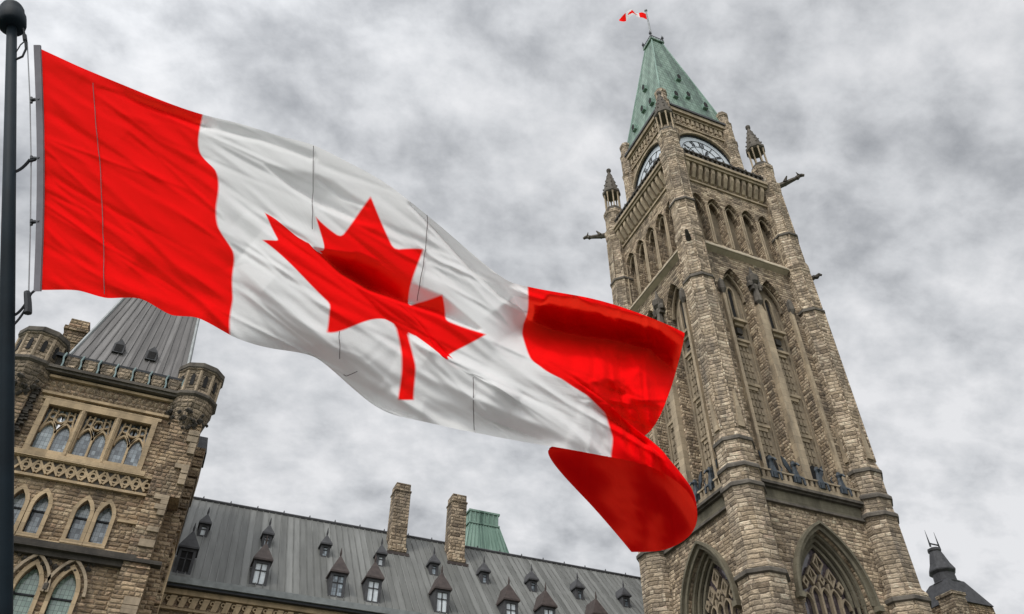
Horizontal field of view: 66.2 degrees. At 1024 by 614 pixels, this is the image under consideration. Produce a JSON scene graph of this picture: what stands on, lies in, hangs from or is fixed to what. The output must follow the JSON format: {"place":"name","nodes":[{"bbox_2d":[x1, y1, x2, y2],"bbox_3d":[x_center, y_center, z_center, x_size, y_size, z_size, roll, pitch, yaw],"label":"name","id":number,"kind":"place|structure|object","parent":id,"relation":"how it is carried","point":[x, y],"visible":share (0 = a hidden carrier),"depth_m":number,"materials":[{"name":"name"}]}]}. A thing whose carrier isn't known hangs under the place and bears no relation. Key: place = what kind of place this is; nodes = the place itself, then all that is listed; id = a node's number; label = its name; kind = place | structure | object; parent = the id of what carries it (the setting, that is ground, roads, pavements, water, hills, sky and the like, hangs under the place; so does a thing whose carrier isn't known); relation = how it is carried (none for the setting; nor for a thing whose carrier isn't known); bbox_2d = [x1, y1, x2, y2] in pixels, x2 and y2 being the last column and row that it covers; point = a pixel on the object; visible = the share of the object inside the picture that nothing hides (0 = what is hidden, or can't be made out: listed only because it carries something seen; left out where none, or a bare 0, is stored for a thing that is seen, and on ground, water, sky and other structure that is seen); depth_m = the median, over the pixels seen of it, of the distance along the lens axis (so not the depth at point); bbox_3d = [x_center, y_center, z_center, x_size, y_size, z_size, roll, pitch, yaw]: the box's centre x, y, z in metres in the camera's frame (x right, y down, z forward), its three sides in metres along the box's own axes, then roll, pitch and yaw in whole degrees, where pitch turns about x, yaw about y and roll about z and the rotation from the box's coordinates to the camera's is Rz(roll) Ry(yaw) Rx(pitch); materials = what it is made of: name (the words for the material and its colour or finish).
{"place":"outdoors","nodes":[
{"label":"outdoors","id":0,"kind":"place"},
{"bbox_2d":[13,298,224,613],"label":"pavilion","id":1,"kind":"structure","parent":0,"point":[108,470],"depth_m":39.77,"materials":[{"name":"stone"}]},
{"bbox_2d":[14,484,29,533],"bbox_3d":[-23.217,9.467,36.622,0.960,2.514,0.600,16,-44,-17],"label":"window","id":2,"kind":"structure","parent":1,"relation":"in","point":[21,502],"depth_m":36.97,"materials":[{"name":"stone"}]},
{"bbox_2d":[13,554,50,613],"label":"window","id":3,"kind":"structure","parent":1,"relation":"in","point":[26,594],"depth_m":35.06,"materials":[{"name":"stone"}]},
{"bbox_2d":[15,488,52,538],"bbox_3d":[-22.295,9.724,36.911,0.960,2.514,0.600,16,-44,-17],"label":"window","id":4,"kind":"structure","parent":1,"relation":"in","point":[32,524],"depth_m":36.91,"materials":[{"name":"stone"}]},
{"bbox_2d":[39,560,86,613],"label":"window","id":5,"kind":"structure","parent":1,"relation":"in","point":[64,597],"depth_m":35.44,"materials":[{"name":"stone"}]},
{"bbox_2d":[59,495,94,544],"bbox_3d":[-20.597,10.198,37.441,0.960,2.514,0.600,16,-44,-17],"label":"window","id":6,"kind":"structure","parent":1,"relation":"in","point":[78,523],"depth_m":37.44,"materials":[{"name":"stone"}]},
{"bbox_2d":[14,395,161,476],"bbox_3d":[-21.404,6.636,40.009,6.000,3.450,0.640,16,-44,-17],"label":"window","id":7,"kind":"structure","parent":1,"relation":"in","point":[74,442],"depth_m":40.12,"materials":[{"name":"stone"}]},
{"bbox_2d":[82,499,115,548],"bbox_3d":[-19.694,10.450,37.724,0.960,2.514,0.600,16,-44,-17],"label":"window","id":8,"kind":"structure","parent":1,"relation":"in","point":[100,527],"depth_m":37.73,"materials":[{"name":"stone"}]},
{"bbox_2d":[158,482,643,613],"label":"parliament wing","id":9,"kind":"structure","parent":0,"point":[231,558],"depth_m":50.34,"materials":[{"name":"grey metal"}]},
{"bbox_2d":[465,508,508,552],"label":"copper roof tower","id":10,"kind":"structure","parent":0,"point":[483,530],"depth_m":72.99,"materials":[{"name":"metal"}]},
{"bbox_2d":[0,0,1023,613],"label":"sky","id":11,"kind":"structure","parent":0,"point":[503,122],"materials":[{"name":"grey"}]},
{"label":"ground","id":12,"kind":"structure","parent":0,"visible":0},
{"bbox_2d":[583,9,932,613],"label":"clock tower","id":13,"kind":"structure","parent":12,"relation":"on","point":[757,435],"depth_m":56.60,"materials":[{"name":"stone"}]},
{"bbox_2d":[619,9,646,21],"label":"mast flag","id":14,"kind":"object","parent":13,"relation":"attached to","point":[626,15],"visible":1,"depth_m":100.63,"materials":[{"name":"fabric"}]},
{"bbox_2d":[678,300,686,330],"bbox_3d":[13.705,0.675,62.533,0.200,3.507,0.760,16,-44,-17],"label":"slit window","id":15,"kind":"structure","parent":13,"relation":"in","point":[680,306],"depth_m":62.79,"materials":[{"name":"stone"}]},
{"bbox_2d":[692,550,737,613],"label":"memorial window","id":16,"kind":"structure","parent":13,"relation":"in","point":[715,596],"depth_m":50.31,"materials":[{"name":"stone"}]},
{"bbox_2d":[725,286,739,317],"bbox_3d":[17.212,-0.268,61.450,0.760,3.507,0.200,16,-44,-17],"label":"slit window","id":17,"kind":"structure","parent":13,"relation":"in","point":[730,295],"depth_m":61.49,"materials":[{"name":"stone"}]},
{"bbox_2d":[762,298,777,329],"bbox_3d":[20.496,0.648,62.476,0.760,3.507,0.200,16,-44,-17],"label":"slit window","id":18,"kind":"structure","parent":13,"relation":"in","point":[767,306],"depth_m":62.59,"materials":[{"name":"stone"}]},
{"bbox_2d":[765,455,778,470],"bbox_3d":[17.165,10.574,51.922,1.000,1.800,0.130,16,-44,-17],"label":"doorway","id":19,"kind":"structure","parent":13,"relation":"in","point":[775,463],"depth_m":52.13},
{"bbox_2d":[810,465,815,478],"bbox_3d":[20.448,11.490,52.948,1.000,1.800,0.130,16,-44,-17],"label":"doorway","id":20,"kind":"structure","parent":13,"relation":"in","point":[811,467],"depth_m":53.08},
{"bbox_2d":[801,532,867,613],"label":"memorial window","id":21,"kind":"structure","parent":13,"relation":"in","point":[828,589],"depth_m":47.69,"materials":[{"name":"stone"}]},
{"bbox_2d":[924,530,994,613],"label":"pavilion","id":22,"kind":"structure","parent":12,"relation":"on","point":[947,592],"depth_m":67.98,"materials":[{"name":"metal"}]},
{"label":"pavement","id":23,"kind":"structure","parent":0,"visible":0},
{"bbox_2d":[0,0,26,613],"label":"flagpole","id":24,"kind":"object","parent":23,"relation":"on","point":[13,20],"visible":1,"depth_m":5.98,"materials":[{"name":"black metal"}]},
{"bbox_2d":[14,28,35,324],"bbox_3d":[-4.232,-1.280,6.797,1.275,3.362,0.128,19,-45,-20],"label":"halyard","id":25,"kind":"object","parent":24,"relation":"attached to","point":[27,307],"visible":0.98,"depth_m":6.62,"materials":[{"name":"black fabric"}]},
{"bbox_2d":[30,45,696,551],"bbox_3d":[-1.504,-0.621,6.421,6.125,4.332,1.568,13,-43,-14],"label":"flag","id":26,"kind":"object","parent":25,"relation":"hanging from","point":[376,291],"visible":1,"depth_m":6.18,"materials":[{"name":"fabric"}]}
]}

